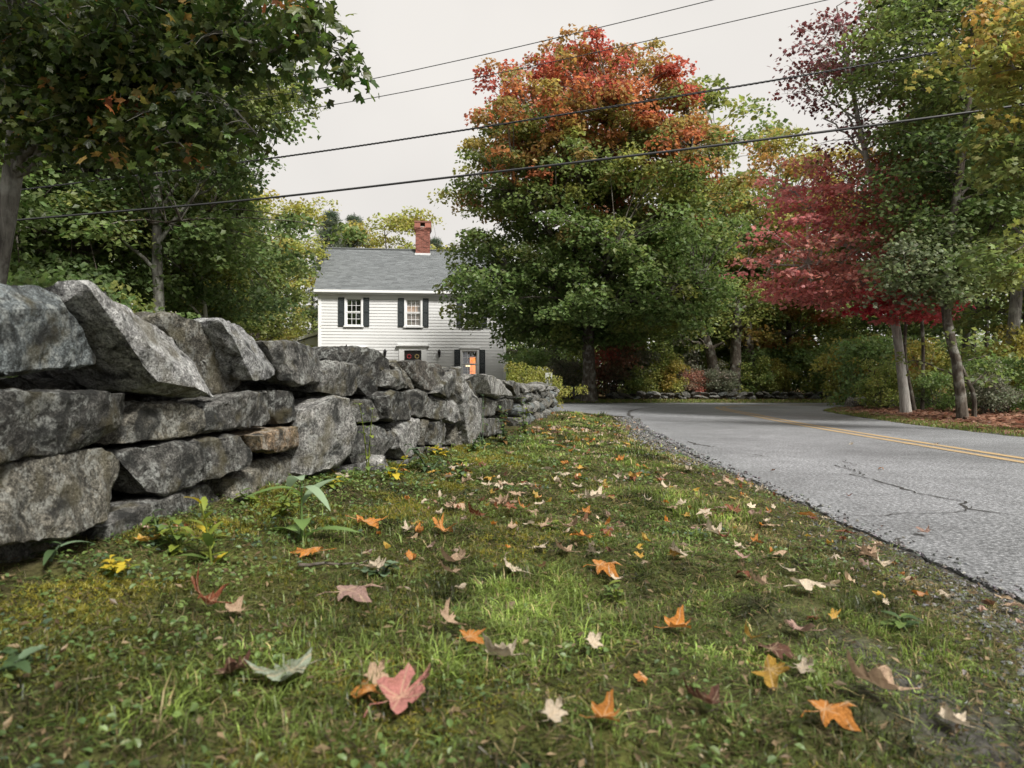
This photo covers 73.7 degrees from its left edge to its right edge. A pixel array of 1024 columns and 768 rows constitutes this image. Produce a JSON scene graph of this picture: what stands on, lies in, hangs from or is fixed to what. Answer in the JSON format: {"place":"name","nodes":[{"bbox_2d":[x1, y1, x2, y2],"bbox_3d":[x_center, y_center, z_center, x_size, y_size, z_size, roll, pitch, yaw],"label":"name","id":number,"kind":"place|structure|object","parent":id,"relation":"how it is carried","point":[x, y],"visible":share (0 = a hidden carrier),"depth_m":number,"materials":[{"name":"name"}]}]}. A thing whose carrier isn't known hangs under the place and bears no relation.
{"place":"outdoors","nodes":[
{"label":"outdoors","id":0,"kind":"place"},
{"bbox_2d":[225,0,711,103],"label":"overhead wire","id":1,"kind":"object","parent":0,"point":[505,49],"visible":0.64,"depth_m":13.78,"materials":[{"name":"black metal"}]},
{"bbox_2d":[0,388,1023,767],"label":"ground","id":2,"kind":"structure","parent":0,"point":[32,568],"depth_m":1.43,"materials":[{"name":"green plant"}]},
{"bbox_2d":[0,646,49,674],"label":"weed","id":3,"kind":"object","parent":2,"relation":"on","point":[20,661],"visible":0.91,"depth_m":1.19,"materials":[{"name":"green plant"}]},
{"bbox_2d":[0,266,136,377],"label":"shrub","id":4,"kind":"object","parent":2,"relation":"on","point":[44,281],"visible":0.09,"depth_m":10.96,"materials":[{"name":"green plant"}]},
{"bbox_2d":[0,0,187,309],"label":"oak tree","id":5,"kind":"object","parent":2,"relation":"on","point":[63,262],"visible":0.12,"depth_m":19.21,"materials":[{"name":"green plant"}]},
{"bbox_2d":[97,555,138,578],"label":"weed","id":6,"kind":"object","parent":2,"relation":"on","point":[119,566],"visible":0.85,"depth_m":1.72,"materials":[{"name":"yellow plant"}]},
{"bbox_2d":[98,280,156,312],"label":"shrub","id":7,"kind":"object","parent":2,"relation":"on","point":[123,296],"visible":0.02,"depth_m":13.11,"materials":[{"name":"green plant"}]},
{"bbox_2d":[0,56,281,277],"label":"maple tree","id":8,"kind":"object","parent":2,"relation":"on","point":[249,214],"visible":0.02,"depth_m":24.93,"materials":[{"name":"green plant"}]},
{"bbox_2d":[141,509,183,545],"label":"weed","id":9,"kind":"object","parent":2,"relation":"on","point":[155,523],"visible":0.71,"depth_m":2.05,"materials":[{"name":"green plant"}]},
{"bbox_2d":[0,0,327,311],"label":"oak tree","id":10,"kind":"object","parent":2,"relation":"on","point":[157,236],"visible":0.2,"depth_m":20.27,"materials":[{"name":"green plant"}]},
{"bbox_2d":[32,58,320,318],"bbox_3d":[-15.104,-7.875,27.418,14.342,17.644,13.489,0,0,41],"label":"oak tree","id":11,"kind":"object","parent":2,"relation":"on","point":[209,306],"visible":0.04,"depth_m":27.73,"materials":[{"name":"green plant"}]},
{"bbox_2d":[158,519,196,554],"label":"weed","id":12,"kind":"object","parent":2,"relation":"on","point":[178,540],"visible":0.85,"depth_m":1.99,"materials":[{"name":"green plant"}]},
{"bbox_2d":[0,1,368,325],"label":"oak tree","id":13,"kind":"object","parent":2,"relation":"on","point":[209,229],"visible":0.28,"depth_m":21.18,"materials":[{"name":"green plant"}]},
{"bbox_2d":[0,0,379,283],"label":"maple tree","id":14,"kind":"object","parent":2,"relation":"on","point":[89,76],"visible":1,"depth_m":5.18,"materials":[{"name":"green plant"}]},
{"bbox_2d":[139,165,258,317],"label":"birch tree","id":15,"kind":"object","parent":2,"relation":"on","point":[188,192],"visible":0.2,"depth_m":23.84,"materials":[{"name":"green plant"}]},
{"bbox_2d":[178,496,235,565],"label":"weed","id":16,"kind":"object","parent":2,"relation":"on","point":[208,539],"visible":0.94,"depth_m":1.94,"materials":[{"name":"green plant"}]},
{"bbox_2d":[191,565,231,603],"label":"fallen leaf","id":17,"kind":"object","parent":2,"relation":"on","point":[211,598],"visible":1,"depth_m":1.57,"materials":[{"name":"brown plant"}]},
{"bbox_2d":[210,649,250,675],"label":"fallen leaf","id":18,"kind":"object","parent":2,"relation":"on","point":[231,665],"visible":1,"depth_m":1.24,"materials":[{"name":"brown plant"}]},
{"bbox_2d":[144,202,325,340],"bbox_3d":[-12.450,-4.482,30.839,8.076,10.696,8.524,0,0,31],"label":"maple tree","id":19,"kind":"object","parent":2,"relation":"on","point":[299,318],"visible":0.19,"depth_m":30.87,"materials":[{"name":"green plant"}]},
{"bbox_2d":[166,179,341,346],"bbox_3d":[-14.555,-5.406,37.665,9.056,12.596,9.862,0,0,33],"label":"maple tree","id":20,"kind":"object","parent":2,"relation":"on","point":[292,332],"visible":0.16,"depth_m":37.61,"materials":[{"name":"green plant"}]},
{"bbox_2d":[222,233,317,339],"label":"maple tree","id":21,"kind":"object","parent":2,"relation":"on","point":[312,330],"visible":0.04,"depth_m":49.74,"materials":[{"name":"green plant"}]},
{"bbox_2d":[0,280,559,563],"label":"stone wall","id":22,"kind":"structure","parent":2,"relation":"on","point":[116,418],"depth_m":2.38,"materials":[{"name":"stone"}]},
{"bbox_2d":[267,488,299,518],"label":"weed","id":23,"kind":"object","parent":2,"relation":"on","point":[287,503],"visible":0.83,"depth_m":2.58,"materials":[{"name":"green plant"}]},
{"bbox_2d":[244,647,325,680],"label":"fallen leaf","id":24,"kind":"object","parent":2,"relation":"on","point":[299,665],"visible":0.98,"depth_m":1.23,"materials":[{"name":"plant"}]},
{"bbox_2d":[245,475,360,541],"bbox_3d":[-0.695,0.439,2.332,0.384,0.241,0.308,0,0,0],"label":"weed","id":25,"kind":"object","parent":2,"relation":"on","point":[301,524],"visible":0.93,"depth_m":2.34,"materials":[{"name":"green plant"}]},
{"bbox_2d":[299,208,347,333],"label":"pine tree","id":26,"kind":"object","parent":2,"relation":"on","point":[332,215],"visible":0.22,"depth_m":52.69,"materials":[{"name":"green plant"}]},
{"bbox_2d":[315,205,450,249],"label":"maple tree","id":27,"kind":"object","parent":2,"relation":"on","point":[400,222],"visible":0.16,"depth_m":57.38,"materials":[{"name":"yellow plant"}]},
{"bbox_2d":[363,662,429,716],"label":"fallen leaf","id":28,"kind":"object","parent":2,"relation":"on","point":[398,692],"visible":1,"depth_m":1.16,"materials":[{"name":"pink plant"}]},
{"bbox_2d":[290,221,505,380],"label":"house","id":29,"kind":"structure","parent":2,"relation":"on","point":[381,299],"depth_m":37.16,"materials":[{"name":"white paint"}]},
{"bbox_2d":[344,296,363,327],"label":"window","id":30,"kind":"structure","parent":29,"relation":"in","point":[353,305],"depth_m":36.77,"materials":[{"name":"white paint"}]},
{"bbox_2d":[396,344,428,361],"bbox_3d":[-5.369,-0.896,36.947,1.760,2.540,0.250,0,0,-6],"label":"front door","id":31,"kind":"structure","parent":29,"relation":"in","point":[404,349],"depth_m":36.98,"materials":[{"name":"white paint"}]},
{"bbox_2d":[403,297,422,328],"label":"window","id":32,"kind":"structure","parent":29,"relation":"in","point":[413,309],"depth_m":37.07,"materials":[{"name":"white paint"}]},
{"bbox_2d":[459,347,479,373],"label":"window","id":33,"kind":"structure","parent":29,"relation":"in","point":[469,356],"depth_m":37.36,"materials":[{"name":"glass"}]},
{"bbox_2d":[0,435,989,767],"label":"moss","id":34,"kind":"object","parent":2,"relation":"on","point":[100,643],"visible":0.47,"depth_m":1.51,"materials":[{"name":"green plant"}]},
{"bbox_2d":[316,583,381,601],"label":"fallen leaf","id":35,"kind":"object","parent":34,"relation":"on","point":[357,591],"visible":1,"depth_m":1.68,"materials":[{"name":"beige plant"}]},
{"bbox_2d":[482,632,527,655],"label":"fallen leaf","id":36,"kind":"object","parent":2,"relation":"on","point":[502,648],"visible":0.99,"depth_m":1.36,"materials":[{"name":"beige plant"}]},
{"bbox_2d":[0,421,1023,767],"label":"debris","id":37,"kind":"object","parent":2,"relation":"on","point":[454,707],"visible":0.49,"depth_m":1.47,"materials":[{"name":"brown plant"}]},
{"bbox_2d":[497,346,570,378],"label":"shrub","id":38,"kind":"object","parent":2,"relation":"on","point":[530,357],"visible":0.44,"depth_m":35.30,"materials":[{"name":"green plant"}]},
{"bbox_2d":[506,240,577,367],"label":"oak tree","id":39,"kind":"object","parent":2,"relation":"on","point":[513,352],"visible":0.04,"depth_m":46.64,"materials":[{"name":"green plant"}]},
{"bbox_2d":[503,361,587,408],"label":"shrub","id":40,"kind":"object","parent":2,"relation":"on","point":[515,375],"visible":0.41,"depth_m":17.28,"materials":[{"name":"green plant"}]},
{"bbox_2d":[540,696,567,721],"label":"fallen leaf","id":41,"kind":"object","parent":2,"relation":"on","point":[553,713],"visible":1,"depth_m":1.11,"materials":[{"name":"beige plant"}]},
{"bbox_2d":[529,346,582,398],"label":"shrub","id":42,"kind":"object","parent":2,"relation":"on","point":[562,369],"visible":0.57,"depth_m":30.56,"materials":[{"name":"green plant"}]},
{"bbox_2d":[98,256,1022,388],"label":"woods","id":43,"kind":"object","parent":2,"relation":"on","point":[972,343],"visible":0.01,"depth_m":62.75,"materials":[{"name":"green plant"}]},
{"bbox_2d":[141,412,1022,683],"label":"leaf litter","id":44,"kind":"object","parent":2,"relation":"on","point":[847,577],"visible":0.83,"depth_m":2.88,"materials":[{"name":"orange plant"}]},
{"bbox_2d":[427,23,766,402],"bbox_3d":[3.039,-6.628,27.961,13.154,14.953,13.366,0,0,0],"label":"maple tree","id":45,"kind":"object","parent":2,"relation":"on","point":[593,303],"visible":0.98,"depth_m":25.32,"materials":[{"name":"green plant"}]},
{"bbox_2d":[580,689,620,721],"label":"fallen leaf","id":46,"kind":"object","parent":2,"relation":"on","point":[605,709],"visible":1,"depth_m":1.11,"materials":[{"name":"orange plant"}]},
{"bbox_2d":[581,333,647,398],"bbox_3d":[4.725,-0.951,31.363,3.447,3.546,3.099,0,0,38],"label":"shrub","id":47,"kind":"object","parent":2,"relation":"on","point":[613,372],"visible":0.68,"depth_m":30.86,"materials":[{"name":"brown plant"}]},
{"bbox_2d":[605,340,662,396],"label":"shrub","id":48,"kind":"object","parent":2,"relation":"on","point":[645,355],"visible":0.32,"depth_m":31.12,"materials":[{"name":"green plant"}]},
{"bbox_2d":[615,365,659,397],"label":"shrub","id":49,"kind":"object","parent":2,"relation":"on","point":[640,380],"visible":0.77,"depth_m":30.46,"materials":[{"name":"green plant"}]},
{"bbox_2d":[624,339,689,396],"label":"shrub","id":50,"kind":"object","parent":2,"relation":"on","point":[667,358],"visible":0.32,"depth_m":31.48,"materials":[{"name":"green plant"}]},
{"bbox_2d":[648,358,690,398],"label":"shrub","id":51,"kind":"object","parent":2,"relation":"on","point":[675,368],"visible":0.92,"depth_m":30.53,"materials":[{"name":"yellow plant"}]},
{"bbox_2d":[654,605,690,627],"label":"fallen leaf","id":52,"kind":"object","parent":2,"relation":"on","point":[677,620],"visible":1,"depth_m":1.59,"materials":[{"name":"orange plant"}]},
{"bbox_2d":[662,334,707,396],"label":"shrub","id":53,"kind":"object","parent":2,"relation":"on","point":[688,361],"visible":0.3,"depth_m":32.32,"materials":[{"name":"green plant"}]},
{"bbox_2d":[678,365,709,397],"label":"shrub","id":54,"kind":"object","parent":2,"relation":"on","point":[693,385],"visible":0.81,"depth_m":31.04,"materials":[{"name":"red plant"}]},
{"bbox_2d":[664,303,747,397],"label":"sapling tree","id":55,"kind":"object","parent":2,"relation":"on","point":[710,352],"visible":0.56,"depth_m":31.82,"materials":[{"name":"green plant"}]},
{"bbox_2d":[683,675,739,703],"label":"fallen leaf","id":56,"kind":"object","parent":2,"relation":"on","point":[712,696],"visible":1,"depth_m":1.17,"materials":[{"name":"brown plant"}]},
{"bbox_2d":[639,210,784,365],"bbox_3d":[9.951,-4.048,35.207,7.471,9.772,7.943,0,0,-32],"label":"oak tree","id":57,"kind":"object","parent":2,"relation":"on","point":[679,350],"visible":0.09,"depth_m":33.86,"materials":[{"name":"green plant"}]},
{"bbox_2d":[697,360,741,397],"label":"shrub","id":58,"kind":"object","parent":2,"relation":"on","point":[724,381],"visible":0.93,"depth_m":30.69,"materials":[{"name":"green plant"}]},
{"bbox_2d":[605,391,835,399],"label":"stone wall","id":59,"kind":"structure","parent":2,"relation":"on","point":[687,395],"depth_m":30.20,"materials":[{"name":"stone"}]},
{"bbox_2d":[612,74,871,344],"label":"maple tree","id":60,"kind":"object","parent":2,"relation":"on","point":[712,98],"visible":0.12,"depth_m":45.05,"materials":[{"name":"yellow plant"}]},
{"bbox_2d":[664,191,825,367],"bbox_3d":[12.160,-4.605,36.351,8.737,10.963,8.278,0,0,35],"label":"maple tree","id":61,"kind":"object","parent":2,"relation":"on","point":[755,207],"visible":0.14,"depth_m":34.47,"materials":[{"name":"green plant"}]},
{"bbox_2d":[707,275,782,397],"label":"sapling tree","id":62,"kind":"object","parent":2,"relation":"on","point":[735,345],"visible":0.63,"depth_m":31.29,"materials":[{"name":"green plant"}]},
{"bbox_2d":[706,283,799,396],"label":"sapling tree","id":63,"kind":"object","parent":2,"relation":"on","point":[750,346],"visible":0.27,"depth_m":32.80,"materials":[{"name":"green plant"}]},
{"bbox_2d":[736,355,783,397],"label":"shrub","id":64,"kind":"object","parent":2,"relation":"on","point":[768,379],"visible":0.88,"depth_m":31.09,"materials":[{"name":"green plant"}]},
{"bbox_2d":[728,347,801,396],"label":"shrub","id":65,"kind":"object","parent":2,"relation":"on","point":[759,353],"visible":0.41,"depth_m":32.37,"materials":[{"name":"green plant"}]},
{"bbox_2d":[747,654,791,690],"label":"fallen leaf","id":66,"kind":"object","parent":2,"relation":"on","point":[773,668],"visible":1,"depth_m":1.33,"materials":[{"name":"yellow plant"}]},
{"bbox_2d":[755,642,797,658],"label":"fallen leaf","id":67,"kind":"object","parent":2,"relation":"on","point":[778,649],"visible":0.99,"depth_m":1.48,"materials":[{"name":"brown plant"}]},
{"bbox_2d":[764,358,802,395],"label":"shrub","id":68,"kind":"object","parent":2,"relation":"on","point":[777,365],"visible":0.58,"depth_m":31.64,"materials":[{"name":"green plant"}]},
{"bbox_2d":[759,344,818,395],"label":"shrub","id":69,"kind":"object","parent":2,"relation":"on","point":[781,353],"visible":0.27,"depth_m":33.23,"materials":[{"name":"green plant"}]},
{"bbox_2d":[557,398,1023,436],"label":"grass","id":70,"kind":"structure","parent":2,"relation":"on","point":[898,420],"depth_m":16.24,"materials":[{"name":"green plant"}]},
{"bbox_2d":[699,126,886,366],"bbox_3d":[12.907,-6.363,35.092,10.670,14.516,10.808,0,0,-19],"label":"maple tree","id":71,"kind":"object","parent":2,"relation":"on","point":[767,153],"visible":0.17,"depth_m":33.79,"materials":[{"name":"green plant"}]},
{"bbox_2d":[781,330,842,397],"bbox_3d":[14.708,-0.846,32.854,3.570,3.411,3.969,0,0,12],"label":"shrub","id":72,"kind":"object","parent":2,"relation":"on","point":[814,388],"visible":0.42,"depth_m":32.51,"materials":[{"name":"green plant"}]},
{"bbox_2d":[603,416,1023,734],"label":"gravel","id":73,"kind":"structure","parent":2,"relation":"on","point":[650,434],"depth_m":2.40,"materials":[{"name":"grey gravel"}]},
{"bbox_2d":[742,195,885,378],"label":"oak tree","id":74,"kind":"object","parent":2,"relation":"on","point":[801,331],"visible":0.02,"depth_m":40.56,"materials":[{"name":"green plant"}]},
{"bbox_2d":[801,699,860,730],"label":"fallen leaf","id":75,"kind":"object","parent":2,"relation":"on","point":[840,713],"visible":1,"depth_m":1.15,"materials":[{"name":"orange plant"}]},
{"bbox_2d":[794,340,882,398],"bbox_3d":[14.760,-0.479,29.680,4.257,2.890,4.413,0,0,8],"label":"shrub","id":76,"kind":"object","parent":2,"relation":"on","point":[811,355],"visible":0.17,"depth_m":29.95,"materials":[{"name":"green plant"}]},
{"bbox_2d":[808,333,881,404],"bbox_3d":[11.811,-0.364,24.064,2.352,2.839,2.611,0,0,-30],"label":"shrub","id":77,"kind":"object","parent":2,"relation":"on","point":[832,385],"visible":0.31,"depth_m":24.21,"materials":[{"name":"green plant"}]},
{"bbox_2d":[719,0,976,412],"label":"maple tree","id":78,"kind":"object","parent":2,"relation":"on","point":[843,274],"visible":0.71,"depth_m":14.69,"materials":[{"name":"red plant"}]},
{"bbox_2d":[782,223,925,374],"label":"maple tree","id":79,"kind":"object","parent":2,"relation":"on","point":[818,329],"visible":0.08,"depth_m":36.18,"materials":[{"name":"green plant"}]},
{"bbox_2d":[827,334,926,406],"bbox_3d":[11.968,-0.267,22.121,3.289,2.699,3.405,0,0,22],"label":"shrub","id":80,"kind":"object","parent":2,"relation":"on","point":[874,347],"visible":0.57,"depth_m":21.82,"materials":[{"name":"green plant"}]},
{"bbox_2d":[847,649,921,690],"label":"fallen leaf","id":81,"kind":"object","parent":2,"relation":"on","point":[881,676],"visible":1,"depth_m":1.28,"materials":[{"name":"brown plant"}]},
{"bbox_2d":[851,358,918,407],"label":"shrub","id":82,"kind":"object","parent":2,"relation":"on","point":[886,380],"visible":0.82,"depth_m":17.45,"materials":[{"name":"green plant"}]},
{"bbox_2d":[853,248,937,411],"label":"sapling tree","id":83,"kind":"object","parent":2,"relation":"on","point":[913,404],"visible":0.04,"depth_m":15.62,"materials":[{"name":"grey plant"}]},
{"bbox_2d":[876,610,922,636],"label":"weed","id":84,"kind":"object","parent":2,"relation":"on","point":[901,617],"visible":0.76,"depth_m":1.75,"materials":[{"name":"green plant"}]},
{"bbox_2d":[812,196,998,362],"bbox_3d":[17.905,-4.184,31.053,7.782,10.179,8.274,0,0,20],"label":"oak tree","id":85,"kind":"object","parent":2,"relation":"on","point":[859,324],"visible":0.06,"depth_m":31.16,"materials":[{"name":"green plant"}]},
{"bbox_2d":[803,0,1023,393],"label":"oak tree","id":86,"kind":"object","parent":2,"relation":"on","point":[1015,310],"visible":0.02,"depth_m":16.36,"materials":[{"name":"green plant"}]},
{"bbox_2d":[889,226,944,409],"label":"sapling tree","id":87,"kind":"object","parent":2,"relation":"on","point":[922,404],"visible":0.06,"depth_m":16.21,"materials":[{"name":"brown plant"}]},
{"bbox_2d":[889,337,949,405],"bbox_3d":[11.620,-0.248,18.963,2.031,2.154,2.060,0,0,8],"label":"shrub","id":88,"kind":"object","parent":2,"relation":"on","point":[916,353],"visible":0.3,"depth_m":18.70,"materials":[{"name":"green plant"}]},
{"bbox_2d":[821,0,1023,419],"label":"oak tree","id":89,"kind":"object","parent":2,"relation":"on","point":[947,288],"visible":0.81,"depth_m":12.43,"materials":[{"name":"green plant"}]},
{"bbox_2d":[831,405,1023,433],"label":"leaf litter","id":90,"kind":"object","parent":2,"relation":"on","point":[993,417],"visible":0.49,"depth_m":13.07,"materials":[{"name":"brown plant"}]},
{"bbox_2d":[855,0,1023,233],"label":"oak tree","id":91,"kind":"object","parent":2,"relation":"on","point":[932,32],"visible":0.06,"depth_m":14.11,"materials":[{"name":"green plant"}]},
{"bbox_2d":[861,66,1023,360],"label":"oak tree","id":92,"kind":"object","parent":2,"relation":"on","point":[937,330],"visible":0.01,"depth_m":26.24,"materials":[{"name":"green plant"}]},
{"bbox_2d":[910,371,975,410],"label":"shrub","id":93,"kind":"object","parent":2,"relation":"on","point":[940,399],"visible":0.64,"depth_m":15.82,"materials":[{"name":"green plant"}]},
{"bbox_2d":[879,327,1018,417],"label":"sapling tree","id":94,"kind":"object","parent":2,"relation":"on","point":[968,379],"visible":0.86,"depth_m":12.35,"materials":[{"name":"green plant"}]},
{"bbox_2d":[938,703,982,730],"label":"fallen leaf","id":95,"kind":"object","parent":2,"relation":"on","point":[947,712],"visible":1,"depth_m":1.22,"materials":[{"name":"beige plant"}]},
{"bbox_2d":[898,101,1023,340],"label":"maple tree","id":96,"kind":"object","parent":2,"relation":"on","point":[965,322],"visible":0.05,"depth_m":21.88,"materials":[{"name":"green plant"}]},
{"bbox_2d":[904,0,1023,298],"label":"maple tree","id":97,"kind":"object","parent":2,"relation":"on","point":[1006,69],"visible":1,"depth_m":9.26,"materials":[{"name":"yellow plant"}]},
{"bbox_2d":[925,342,1021,395],"bbox_3d":[11.633,-0.145,16.965,2.283,1.788,1.904,0,0,40],"label":"shrub","id":98,"kind":"object","parent":2,"relation":"on","point":[947,367],"visible":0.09,"depth_m":17.21,"materials":[{"name":"green plant"}]},
{"bbox_2d":[953,359,1023,413],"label":"shrub","id":99,"kind":"object","parent":2,"relation":"on","point":[989,396],"visible":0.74,"depth_m":13.59,"materials":[{"name":"green plant"}]},
{"bbox_2d":[954,355,1023,412],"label":"shrub","id":100,"kind":"object","parent":2,"relation":"on","point":[1011,363],"visible":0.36,"depth_m":14.22,"materials":[{"name":"green plant"}]},
{"bbox_2d":[980,322,1023,392],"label":"shrub","id":101,"kind":"object","parent":2,"relation":"on","point":[1018,340],"visible":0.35,"depth_m":16.10,"materials":[{"name":"green plant"}]},
{"bbox_2d":[211,0,825,122],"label":"overhead wire","id":102,"kind":"object","parent":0,"point":[555,61],"visible":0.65,"depth_m":13.82,"materials":[{"name":"black metal"}]},
{"bbox_2d":[21,38,1016,190],"bbox_3d":[-1.969,-5.021,13.211,26.985,2.189,0.268,0,0,10],"label":"overhead wire","id":103,"kind":"object","parent":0,"point":[821,72],"visible":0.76,"depth_m":12.67,"materials":[{"name":"black metal"}]},
{"bbox_2d":[17,104,1023,220],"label":"overhead wire","id":104,"kind":"object","parent":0,"point":[640,154],"visible":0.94,"depth_m":12.72,"materials":[{"name":"black metal"}]},
{"bbox_2d":[114,0,1022,384],"label":"sky","id":105,"kind":"structure","parent":0,"point":[395,36],"materials":[{"name":"white"}]},
{"bbox_2d":[557,403,1023,601],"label":"road","id":106,"kind":"structure","parent":0,"point":[960,493],"depth_m":5.42,"materials":[{"name":"grey asphalt"}]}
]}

